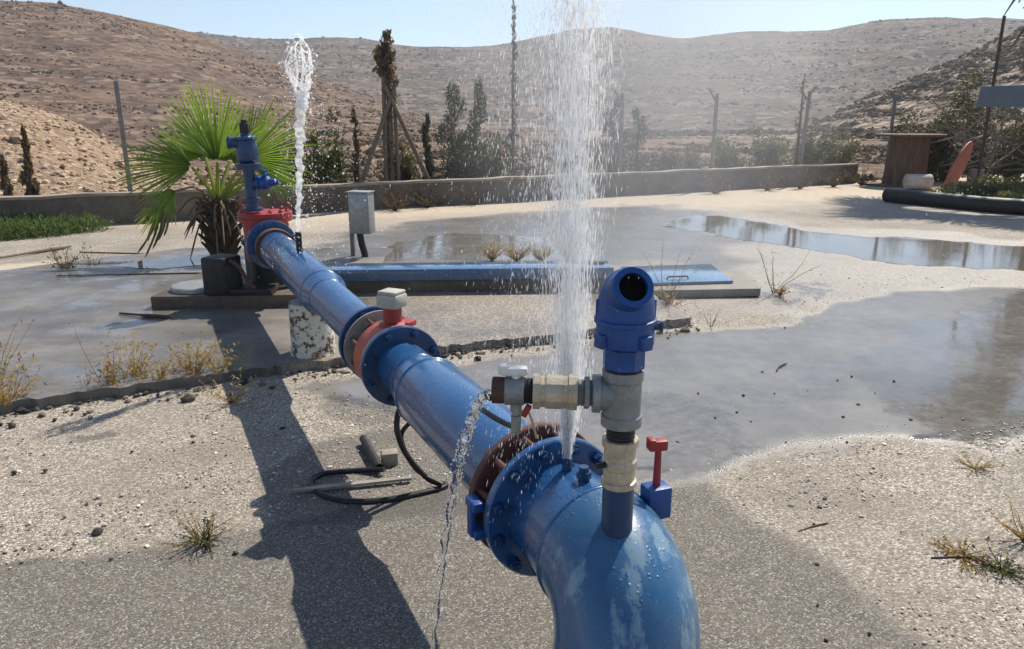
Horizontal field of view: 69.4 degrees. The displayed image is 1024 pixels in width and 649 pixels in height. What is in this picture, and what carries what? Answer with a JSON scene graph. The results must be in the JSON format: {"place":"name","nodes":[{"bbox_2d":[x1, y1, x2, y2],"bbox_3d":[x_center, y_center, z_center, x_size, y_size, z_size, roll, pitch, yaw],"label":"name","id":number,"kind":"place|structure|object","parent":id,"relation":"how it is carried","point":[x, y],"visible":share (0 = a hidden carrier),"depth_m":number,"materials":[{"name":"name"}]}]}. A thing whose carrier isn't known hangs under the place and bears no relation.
{"place":"outdoors","nodes":[
{"label":"outdoors","id":0,"kind":"place"},
{"bbox_2d":[0,101,242,195],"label":"rubble bank","id":1,"kind":"structure","parent":0,"point":[41,136],"depth_m":16.21,"materials":[{"name":"stone"}]},
{"bbox_2d":[0,153,14,195],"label":"cypress tree","id":2,"kind":"object","parent":1,"relation":"on","point":[6,185],"visible":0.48,"depth_m":11.39,"materials":[{"name":"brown plant"}]},
{"bbox_2d":[18,123,40,195],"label":"cypress tree","id":3,"kind":"object","parent":1,"relation":"on","point":[30,183],"visible":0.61,"depth_m":11.50,"materials":[{"name":"green plant"}]},
{"bbox_2d":[0,100,239,195],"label":"rubble","id":4,"kind":"object","parent":1,"relation":"on","point":[15,137],"visible":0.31,"depth_m":16.68,"materials":[{"name":"stone"}]},
{"bbox_2d":[241,238,250,279],"bbox_3d":[-2.330,-0.620,6.797,0.277,0.380,0.277,0,15,0],"label":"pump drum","id":5,"kind":"object","parent":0,"point":[246,262],"visible":0.11,"depth_m":6.72,"materials":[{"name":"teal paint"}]},
{"bbox_2d":[0,0,583,139],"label":"hill","id":6,"kind":"structure","parent":0,"point":[118,41],"depth_m":96.13,"materials":[{"name":"soil"}]},
{"bbox_2d":[0,0,584,139],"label":"slope scrub","id":7,"kind":"object","parent":6,"relation":"on","point":[22,86],"visible":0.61,"depth_m":101.81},
{"bbox_2d":[0,11,584,139],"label":"slope stones","id":8,"kind":"object","parent":6,"relation":"on","point":[109,92],"visible":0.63,"depth_m":97.12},
{"bbox_2d":[0,174,1023,648],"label":"yard ground","id":9,"kind":"structure","parent":0,"point":[336,576],"depth_m":3.49,"materials":[{"name":"gravel"}]},
{"bbox_2d":[0,306,33,389],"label":"dry weed","id":10,"kind":"object","parent":9,"relation":"on","point":[5,363],"visible":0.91,"depth_m":4.31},
{"bbox_2d":[0,347,46,406],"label":"dry weed","id":11,"kind":"object","parent":9,"relation":"on","point":[6,397],"visible":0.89,"depth_m":4.14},
{"bbox_2d":[0,246,70,258],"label":"stick","id":12,"kind":"object","parent":9,"relation":"on","point":[39,251],"visible":0.94,"depth_m":9.05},
{"bbox_2d":[0,210,113,240],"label":"green weeds","id":13,"kind":"object","parent":9,"relation":"on","point":[22,226],"visible":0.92,"depth_m":10.52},
{"bbox_2d":[41,239,90,268],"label":"dry bush","id":14,"kind":"object","parent":9,"relation":"on","point":[61,264],"visible":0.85,"depth_m":7.81,"materials":[{"name":"brown plant"}]},
{"bbox_2d":[82,346,130,387],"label":"dry weed","id":15,"kind":"object","parent":9,"relation":"on","point":[111,375],"visible":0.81,"depth_m":4.35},
{"bbox_2d":[113,81,132,191],"bbox_3d":[-6.166,-2.671,11.814,0.070,2.318,0.060,-8,17,-27],"label":"fence post","id":16,"kind":"object","parent":9,"relation":"on","point":[120,114],"visible":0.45,"depth_m":11.67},
{"bbox_2d":[93,331,160,375],"bbox_3d":[-2.297,0.191,4.533,0.414,0.342,0.274,5,16,17],"label":"dry weed","id":17,"kind":"object","parent":9,"relation":"on","point":[132,372],"visible":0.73,"depth_m":4.51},
{"bbox_2d":[127,359,188,379],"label":"dry weed","id":18,"kind":"object","parent":9,"relation":"on","point":[163,372],"visible":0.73,"depth_m":4.46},
{"bbox_2d":[158,332,219,374],"bbox_3d":[-1.990,0.209,4.567,0.383,0.289,0.361,0,15,0],"label":"dry weed","id":19,"kind":"object","parent":9,"relation":"on","point":[197,362],"visible":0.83,"depth_m":4.56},
{"bbox_2d":[157,503,240,548],"bbox_3d":[-1.178,0.766,2.815,0.263,0.159,0.302,0,15,0],"label":"dry weed","id":20,"kind":"object","parent":9,"relation":"on","point":[210,521],"visible":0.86,"depth_m":2.83,"materials":[{"name":"plant"}]},
{"bbox_2d":[174,509,230,547],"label":"dry weed","id":21,"kind":"object","parent":9,"relation":"on","point":[204,538],"visible":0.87,"depth_m":2.80,"materials":[{"name":"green plant"}]},
{"bbox_2d":[109,76,315,258],"bbox_3d":[-3.440,-1.752,8.480,2.125,2.065,1.359,-8,17,-27],"label":"fan palm","id":22,"kind":"object","parent":9,"relation":"on","point":[221,231],"visible":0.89,"depth_m":8.27,"materials":[{"name":"green plant"}]},
{"bbox_2d":[184,339,251,371],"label":"dry weed","id":23,"kind":"object","parent":9,"relation":"on","point":[227,362],"visible":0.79,"depth_m":4.58,"materials":[{"name":"plant"}]},
{"bbox_2d":[199,367,257,402],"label":"dry weed","id":24,"kind":"object","parent":9,"relation":"on","point":[235,399],"visible":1,"depth_m":4.20,"materials":[{"name":"plant"}]},
{"bbox_2d":[0,247,690,414],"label":"concrete slab","id":25,"kind":"structure","parent":9,"relation":"on","point":[92,306],"depth_m":5.65,"materials":[{"name":"concrete"}]},
{"bbox_2d":[56,272,201,275],"bbox_3d":[-3.813,-0.511,7.484,1.506,0.014,0.022,-1,15,-5],"label":"stick","id":26,"kind":"object","parent":25,"relation":"on","point":[135,274],"visible":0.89,"depth_m":7.48,"materials":[{"name":"wood"}]},
{"bbox_2d":[119,312,171,317],"bbox_3d":[-2.910,-0.074,5.865,0.482,0.024,0.029,4,16,13],"label":"stick","id":27,"kind":"object","parent":25,"relation":"on","point":[149,315],"visible":1,"depth_m":5.85,"materials":[{"name":"wood"}]},
{"bbox_2d":[113,256,205,268],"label":"puddle","id":28,"kind":"object","parent":25,"relation":"on","point":[172,262],"visible":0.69,"depth_m":8.06,"materials":[{"name":"grey liquid"}]},
{"bbox_2d":[151,272,296,308],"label":"concrete plinth","id":29,"kind":"structure","parent":25,"relation":"on","point":[167,299],"depth_m":6.14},
{"bbox_2d":[170,279,203,293],"bbox_3d":[-2.700,-0.326,6.359,0.429,0.042,0.429,0,15,0],"label":"round cover","id":30,"kind":"object","parent":29,"relation":"on","point":[191,287],"visible":0.55,"depth_m":6.22,"materials":[{"name":"concrete"}]},
{"bbox_2d":[201,253,278,295],"bbox_3d":[-2.260,-0.402,6.084,0.561,0.315,0.457,0,15,0],"label":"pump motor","id":31,"kind":"object","parent":29,"relation":"on","point":[223,274],"visible":1,"depth_m":6.05,"materials":[{"name":"metal"}]},
{"bbox_2d":[226,120,292,289],"bbox_3d":[-2.122,-1.023,6.327,0.483,1.405,0.480,-9,18,-30],"label":"wellhead","id":32,"kind":"object","parent":29,"relation":"on","point":[251,214],"visible":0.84,"depth_m":6.23,"materials":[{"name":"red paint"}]},
{"bbox_2d":[288,299,336,358],"bbox_3d":[-1.332,0.031,4.927,0.330,0.380,0.328,0,15,0],"label":"pipe support","id":33,"kind":"object","parent":25,"relation":"on","point":[309,331],"visible":0.71,"depth_m":4.82,"materials":[{"name":"concrete"}]},
{"bbox_2d":[246,220,700,648],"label":"water pipeline","id":34,"kind":"object","parent":33,"relation":"on","point":[582,533],"visible":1,"depth_m":1.70,"materials":[{"name":"blue paint"}]},
{"bbox_2d":[308,408,448,503],"bbox_3d":[-0.590,0.488,3.189,0.627,0.479,0.313,0,15,0],"label":"hose","id":35,"kind":"object","parent":34,"relation":"hanging from","point":[409,459],"visible":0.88,"depth_m":3.15,"materials":[{"name":"black rubber"}]},
{"bbox_2d":[400,423,442,485],"bbox_3d":[-0.390,0.495,3.148,0.182,0.442,0.088,0,15,0],"label":"cable","id":36,"kind":"object","parent":34,"relation":"attached to","point":[429,478],"visible":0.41,"depth_m":3.21,"materials":[{"name":"black rubber"}]},
{"bbox_2d":[430,389,490,648],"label":"water trickle","id":37,"kind":"object","parent":34,"relation":"attached to","point":[477,404],"visible":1,"depth_m":1.65,"materials":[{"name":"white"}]},
{"bbox_2d":[287,476,410,492],"bbox_3d":[-0.708,0.701,3.237,0.532,0.012,0.030,-4,16,-13],"label":"flat lath","id":38,"kind":"object","parent":9,"relation":"on","point":[351,484],"visible":1,"depth_m":3.23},
{"bbox_2d":[0,325,699,428],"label":"edge crumbs","id":39,"kind":"object","parent":9,"relation":"on","point":[188,398],"visible":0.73,"depth_m":4.46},
{"bbox_2d":[345,190,374,256],"bbox_3d":[-1.719,-1.103,8.385,0.309,0.810,0.210,3,16,12],"label":"control cabinet","id":40,"kind":"object","parent":9,"relation":"on","point":[361,213],"visible":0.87,"depth_m":8.28,"materials":[{"name":"metal"}]},
{"bbox_2d":[359,435,383,466],"bbox_3d":[-0.673,0.610,3.531,0.039,0.040,0.350,-6,17,-22],"label":"pipe offcut","id":41,"kind":"object","parent":9,"relation":"on","point":[370,451],"visible":0.96,"depth_m":3.50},
{"bbox_2d":[381,448,397,466],"bbox_3d":[-0.575,0.624,3.471,0.075,0.064,0.065,-4,16,-14],"label":"concrete block","id":42,"kind":"object","parent":9,"relation":"on","point":[389,457],"depth_m":3.44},
{"bbox_2d":[359,28,429,181],"bbox_3d":[-2.246,-3.779,13.826,1.627,3.295,0.482,-11,19,-36],"label":"staked tree","id":43,"kind":"object","parent":9,"relation":"on","point":[384,56],"visible":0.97,"depth_m":13.66,"materials":[{"name":"brown plant"}]},
{"bbox_2d":[374,182,415,210],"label":"dry bush","id":44,"kind":"object","parent":9,"relation":"on","point":[394,207],"visible":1,"depth_m":13.34,"materials":[{"name":"brown plant"}]},
{"bbox_2d":[406,184,445,207],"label":"dry bush","id":45,"kind":"object","parent":9,"relation":"on","point":[425,203],"visible":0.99,"depth_m":13.75,"materials":[{"name":"brown plant"}]},
{"bbox_2d":[0,163,858,225],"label":"boundary wall","id":46,"kind":"structure","parent":9,"relation":"on","point":[316,198],"depth_m":14.30,"materials":[{"name":"concrete"}]},
{"bbox_2d":[331,261,613,292],"bbox_3d":[-0.361,-0.424,6.870,2.566,0.293,0.340,-1,15,-3],"label":"pipe","id":47,"kind":"object","parent":9,"relation":"on","point":[467,276],"visible":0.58,"depth_m":6.73,"materials":[{"name":"metal"}]},
{"bbox_2d":[455,183,496,204],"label":"dry bush","id":48,"kind":"object","parent":9,"relation":"on","point":[473,201],"visible":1,"depth_m":14.26,"materials":[{"name":"brown plant"}]},
{"bbox_2d":[475,234,506,260],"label":"grass tuft","id":49,"kind":"object","parent":9,"relation":"on","point":[490,253],"visible":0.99,"depth_m":8.54,"materials":[{"name":"plant"}]},
{"bbox_2d":[497,238,532,261],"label":"grass tuft","id":50,"kind":"object","parent":9,"relation":"on","point":[516,258],"visible":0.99,"depth_m":8.49,"materials":[{"name":"plant"}]},
{"bbox_2d":[522,235,558,260],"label":"grass tuft","id":51,"kind":"object","parent":9,"relation":"on","point":[543,255],"visible":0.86,"depth_m":8.50,"materials":[{"name":"plant"}]},
{"bbox_2d":[552,233,587,260],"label":"grass tuft","id":52,"kind":"object","parent":9,"relation":"on","point":[571,255],"visible":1,"depth_m":8.54,"materials":[{"name":"plant"}]},
{"bbox_2d":[612,87,624,171],"bbox_3d":[2.270,-3.910,16.142,0.313,2.426,0.060,-8,17,-27],"label":"fence post","id":53,"kind":"object","parent":9,"relation":"on","point":[621,100],"visible":0.63,"depth_m":16.08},
{"bbox_2d":[565,264,760,297],"bbox_3d":[1.438,-0.453,7.270,1.922,0.138,1.253,0,15,0],"label":"hatch cover","id":54,"kind":"object","parent":9,"relation":"on","point":[703,280],"visible":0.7,"depth_m":6.97,"materials":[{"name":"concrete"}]},
{"bbox_2d":[643,238,698,304],"bbox_3d":[1.343,-0.416,6.162,0.373,0.653,0.542,9,18,29],"label":"bare stalk","id":55,"kind":"object","parent":9,"relation":"on","point":[673,276],"visible":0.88,"depth_m":6.21,"materials":[{"name":"plant"}]},
{"bbox_2d":[654,281,695,307],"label":"dry weed","id":56,"kind":"object","parent":9,"relation":"on","point":[671,300],"visible":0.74,"depth_m":6.28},
{"bbox_2d":[708,88,718,167],"bbox_3d":[4.642,-4.261,17.358,0.313,2.461,0.060,-8,17,-27],"label":"fence post","id":57,"kind":"object","parent":9,"relation":"on","point":[716,98],"visible":0.64,"depth_m":17.29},
{"bbox_2d":[699,175,735,193],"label":"dry bush","id":58,"kind":"object","parent":9,"relation":"on","point":[713,190],"visible":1,"depth_m":16.53,"materials":[{"name":"brown plant"}]},
{"bbox_2d":[752,170,788,190],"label":"dry bush","id":59,"kind":"object","parent":9,"relation":"on","point":[765,186],"visible":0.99,"depth_m":17.27,"materials":[{"name":"brown plant"}]},
{"bbox_2d":[755,244,818,293],"bbox_3d":[2.373,-0.528,6.870,0.428,0.498,0.888,-5,16,-18],"label":"bare stalk","id":60,"kind":"object","parent":9,"relation":"on","point":[775,276],"visible":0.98,"depth_m":6.84,"materials":[{"name":"plant"}]},
{"bbox_2d":[787,168,820,188],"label":"dry bush","id":61,"kind":"object","parent":9,"relation":"on","point":[797,183],"visible":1,"depth_m":17.71,"materials":[{"name":"brown plant"}]},
{"bbox_2d":[799,86,815,164],"bbox_3d":[7.360,-4.695,18.743,0.556,2.567,0.060,-8,17,-27],"label":"fence post","id":62,"kind":"object","parent":9,"relation":"on","point":[808,98],"visible":0.69,"depth_m":18.64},
{"bbox_2d":[819,172,850,186],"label":"dry bush","id":63,"kind":"object","parent":9,"relation":"on","point":[834,184],"visible":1,"depth_m":18.23,"materials":[{"name":"brown plant"}]},
{"bbox_2d":[844,164,877,184],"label":"dry bush","id":64,"kind":"object","parent":9,"relation":"on","point":[862,181],"visible":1,"depth_m":18.78,"materials":[{"name":"brown plant"}]},
{"bbox_2d":[885,90,902,162],"bbox_3d":[10.376,-5.108,20.298,0.556,2.543,0.060,-8,17,-27],"label":"fence post","id":65,"kind":"object","parent":9,"relation":"on","point":[895,97],"visible":0.7,"depth_m":20.10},
{"bbox_2d":[863,133,947,186],"bbox_3d":[9.890,-4.165,18.697,1.799,1.268,1.649,0,15,0],"label":"cable drum","id":66,"kind":"object","parent":9,"relation":"on","point":[907,153],"visible":0.81,"depth_m":18.32,"materials":[{"name":"brown wood"}]},
{"bbox_2d":[903,174,933,189],"bbox_3d":[9.617,-3.377,17.518,0.580,0.370,0.367,2,15,7],"label":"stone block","id":67,"kind":"object","parent":9,"relation":"on","point":[918,181],"visible":1,"depth_m":17.38,"materials":[{"name":"stone"}]},
{"bbox_2d":[882,188,1023,214],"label":"black pipe","id":68,"kind":"object","parent":9,"relation":"on","point":[978,203],"visible":1,"depth_m":13.57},
{"bbox_2d":[892,69,1023,181],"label":"bush","id":69,"kind":"object","parent":9,"relation":"on","point":[941,159],"visible":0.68,"depth_m":19.31,"materials":[{"name":"green plant"}]},
{"bbox_2d":[944,141,973,188],"bbox_3d":[10.573,-3.671,17.561,0.348,1.336,1.473,15,21,43],"label":"rusty disc","id":70,"kind":"object","parent":9,"relation":"on","point":[958,166],"visible":0.67,"depth_m":17.45,"materials":[{"name":"red metal"}]},
{"bbox_2d":[928,531,1003,575],"bbox_3d":[1.662,0.819,2.712,0.238,0.114,0.234,0,15,0],"label":"dry weed","id":71,"kind":"object","parent":9,"relation":"on","point":[956,552],"visible":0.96,"depth_m":2.73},
{"bbox_2d":[931,174,1023,198],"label":"cut foliage","id":72,"kind":"object","parent":9,"relation":"on","point":[1014,189],"visible":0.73,"depth_m":14.88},
{"bbox_2d":[955,451,1004,470],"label":"dry weed","id":73,"kind":"object","parent":9,"relation":"on","point":[978,467],"visible":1,"depth_m":3.41,"materials":[{"name":"plant"}]},
{"bbox_2d":[976,16,1005,178],"bbox_3d":[10.852,-4.915,16.813,0.066,3.910,0.070,0,15,0],"label":"thin pole","id":74,"kind":"object","parent":9,"relation":"on","point":[992,84],"visible":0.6,"depth_m":16.66,"materials":[{"name":"metal"}]},
{"bbox_2d":[961,536,1023,586],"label":"dry weed","id":75,"kind":"object","parent":9,"relation":"on","point":[1009,572],"visible":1,"depth_m":2.64,"materials":[{"name":"green plant"}]},
{"bbox_2d":[976,85,1023,106],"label":"shed canopy","id":76,"kind":"object","parent":9,"relation":"on","point":[1002,96],"visible":1,"depth_m":15.40,"materials":[{"name":"metal"}]},
{"bbox_2d":[984,495,1023,540],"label":"dry weed","id":77,"kind":"object","parent":9,"relation":"on","point":[1020,536],"visible":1,"depth_m":2.82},
{"bbox_2d":[6,0,1023,46],"label":"sky","id":78,"kind":"structure","parent":0,"point":[419,23],"materials":[{"name":"blue"}]},
{"bbox_2d":[108,127,1001,188],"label":"hill","id":79,"kind":"structure","parent":0,"point":[873,168],"depth_m":41.08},
{"bbox_2d":[281,136,317,184],"bbox_3d":[-4.081,-2.881,13.891,0.833,1.347,0.674,10,18,33],"label":"young tree","id":80,"kind":"object","parent":79,"relation":"on","point":[297,163],"visible":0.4,"depth_m":13.85,"materials":[{"name":"green plant"}]},
{"bbox_2d":[300,106,349,183],"bbox_3d":[-3.658,-3.164,13.974,1.090,1.853,1.072,0,15,0],"label":"young tree","id":81,"kind":"object","parent":79,"relation":"on","point":[327,163],"visible":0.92,"depth_m":13.85,"materials":[{"name":"green plant"}]},
{"bbox_2d":[327,146,352,183],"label":"olive bush","id":82,"kind":"object","parent":79,"relation":"on","point":[344,175],"visible":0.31,"depth_m":14.39,"materials":[{"name":"green plant"}]},
{"bbox_2d":[350,107,361,182],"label":"cypress tree","id":83,"kind":"object","parent":79,"relation":"on","point":[356,161],"visible":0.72,"depth_m":14.17,"materials":[{"name":"green plant"}]},
{"bbox_2d":[371,137,412,180],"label":"dry bush","id":84,"kind":"object","parent":79,"relation":"on","point":[401,157],"visible":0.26,"depth_m":14.96,"materials":[{"name":"green plant"}]},
{"bbox_2d":[400,140,423,179],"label":"olive bush","id":85,"kind":"object","parent":79,"relation":"on","point":[409,171],"visible":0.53,"depth_m":15.01,"materials":[{"name":"green plant"}]},
{"bbox_2d":[421,113,436,179],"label":"cypress tree","id":86,"kind":"object","parent":79,"relation":"on","point":[430,166],"visible":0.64,"depth_m":14.87,"materials":[{"name":"green plant"}]},
{"bbox_2d":[435,83,478,178],"bbox_3d":[-1.190,-3.628,14.935,1.057,2.422,1.018,0,15,0],"label":"cypress tree","id":87,"kind":"object","parent":79,"relation":"on","point":[454,160],"visible":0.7,"depth_m":14.96,"materials":[{"name":"green plant"}]},
{"bbox_2d":[435,129,491,178],"bbox_3d":[-1.008,-3.421,15.687,1.187,1.441,1.042,0,15,0],"label":"olive bush","id":88,"kind":"object","parent":79,"relation":"on","point":[457,137],"visible":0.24,"depth_m":15.36,"materials":[{"name":"green plant"}]},
{"bbox_2d":[455,77,493,177],"bbox_3d":[-0.769,-3.825,15.415,1.071,2.590,0.840,0,15,0],"label":"cypress tree","id":89,"kind":"object","parent":79,"relation":"on","point":[482,109],"visible":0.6,"depth_m":15.38,"materials":[{"name":"green plant"}]},
{"bbox_2d":[462,130,516,177],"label":"olive bush","id":90,"kind":"object","parent":79,"relation":"on","point":[497,167],"visible":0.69,"depth_m":15.92,"materials":[{"name":"green plant"}]},
{"bbox_2d":[504,0,520,175],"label":"tall cypress","id":91,"kind":"object","parent":79,"relation":"on","point":[511,134],"visible":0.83,"depth_m":15.75,"materials":[{"name":"green plant"}]},
{"bbox_2d":[119,126,1022,185],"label":"slope scrub","id":92,"kind":"object","parent":79,"relation":"on","point":[532,166],"visible":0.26,"depth_m":30.51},
{"bbox_2d":[141,127,1006,184],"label":"slope stones","id":93,"kind":"object","parent":79,"relation":"on","point":[352,150],"visible":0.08,"depth_m":28.79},
{"bbox_2d":[561,137,600,173],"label":"olive bush","id":94,"kind":"object","parent":79,"relation":"on","point":[578,164],"visible":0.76,"depth_m":17.02,"materials":[{"name":"green plant"}]},
{"bbox_2d":[589,99,630,172],"bbox_3d":[2.329,-4.067,16.910,1.433,2.234,1.091,10,18,33],"label":"cypress tree","id":95,"kind":"object","parent":79,"relation":"on","point":[611,151],"visible":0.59,"depth_m":16.92,"materials":[{"name":"green plant"}]},
{"bbox_2d":[596,140,632,172],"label":"olive bush","id":96,"kind":"object","parent":79,"relation":"on","point":[623,157],"visible":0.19,"depth_m":17.43,"materials":[{"name":"green plant"}]},
{"bbox_2d":[626,106,654,171],"bbox_3d":[3.078,-4.152,17.602,0.810,2.020,1.006,0,15,0],"label":"cypress tree","id":97,"kind":"object","parent":79,"relation":"on","point":[636,145],"visible":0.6,"depth_m":17.38,"materials":[{"name":"green plant"}]},
{"bbox_2d":[649,146,684,170],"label":"dry bush","id":98,"kind":"object","parent":79,"relation":"on","point":[668,161],"visible":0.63,"depth_m":17.56,"materials":[{"name":"green plant"}]},
{"bbox_2d":[667,144,708,168],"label":"olive bush","id":99,"kind":"object","parent":79,"relation":"on","point":[691,162],"visible":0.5,"depth_m":18.66,"materials":[{"name":"green plant"}]},
{"bbox_2d":[706,134,750,167],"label":"dry bush","id":100,"kind":"object","parent":79,"relation":"on","point":[723,159],"visible":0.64,"depth_m":18.33,"materials":[{"name":"green plant"}]},
{"bbox_2d":[746,125,792,166],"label":"dry bush","id":101,"kind":"object","parent":79,"relation":"on","point":[768,155],"visible":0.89,"depth_m":18.87,"materials":[{"name":"green plant"}]},
{"bbox_2d":[790,74,805,164],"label":"dead sapling","id":102,"kind":"object","parent":79,"relation":"on","point":[800,118],"visible":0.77,"depth_m":19.23,"materials":[{"name":"wood"}]},
{"bbox_2d":[779,117,843,164],"bbox_3d":[7.873,-4.637,19.604,1.632,1.721,0.809,6,16,21],"label":"dry bush","id":103,"kind":"object","parent":79,"relation":"on","point":[812,158],"visible":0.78,"depth_m":19.46,"materials":[{"name":"green plant"}]},
{"bbox_2d":[820,131,863,164],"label":"dry bush","id":104,"kind":"object","parent":79,"relation":"on","point":[833,159],"visible":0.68,"depth_m":20.18,"materials":[{"name":"green plant"}]},
{"bbox_2d":[188,17,1023,130],"bbox_3d":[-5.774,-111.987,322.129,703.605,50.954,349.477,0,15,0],"label":"hill","id":105,"kind":"structure","parent":0,"point":[728,87],"depth_m":294.55,"materials":[{"name":"soil"}]},
{"bbox_2d":[197,17,1023,126],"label":"slope scrub","id":106,"kind":"object","parent":105,"relation":"on","point":[735,102],"visible":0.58,"depth_m":298.89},
{"bbox_2d":[218,17,1006,130],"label":"slope stones","id":107,"kind":"object","parent":105,"relation":"on","point":[631,75],"visible":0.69,"depth_m":300.31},
{"bbox_2d":[604,31,1023,142],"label":"hill","id":108,"kind":"structure","parent":0,"point":[908,105],"depth_m":80.04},
{"bbox_2d":[601,26,1023,142],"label":"slope scrub","id":109,"kind":"object","parent":108,"relation":"on","point":[918,85],"visible":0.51,"depth_m":89.02,"materials":[{"name":"plant"}]},
{"bbox_2d":[607,33,1023,143],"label":"slope stones","id":110,"kind":"object","parent":108,"relation":"on","point":[872,100],"visible":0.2,"depth_m":85.74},
{"bbox_2d":[966,169,984,183],"bbox_3d":[11.955,-3.811,19.087,0.375,0.380,0.375,0,15,0],"label":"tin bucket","id":111,"kind":"object","parent":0,"point":[971,173],"visible":0.52,"depth_m":18.97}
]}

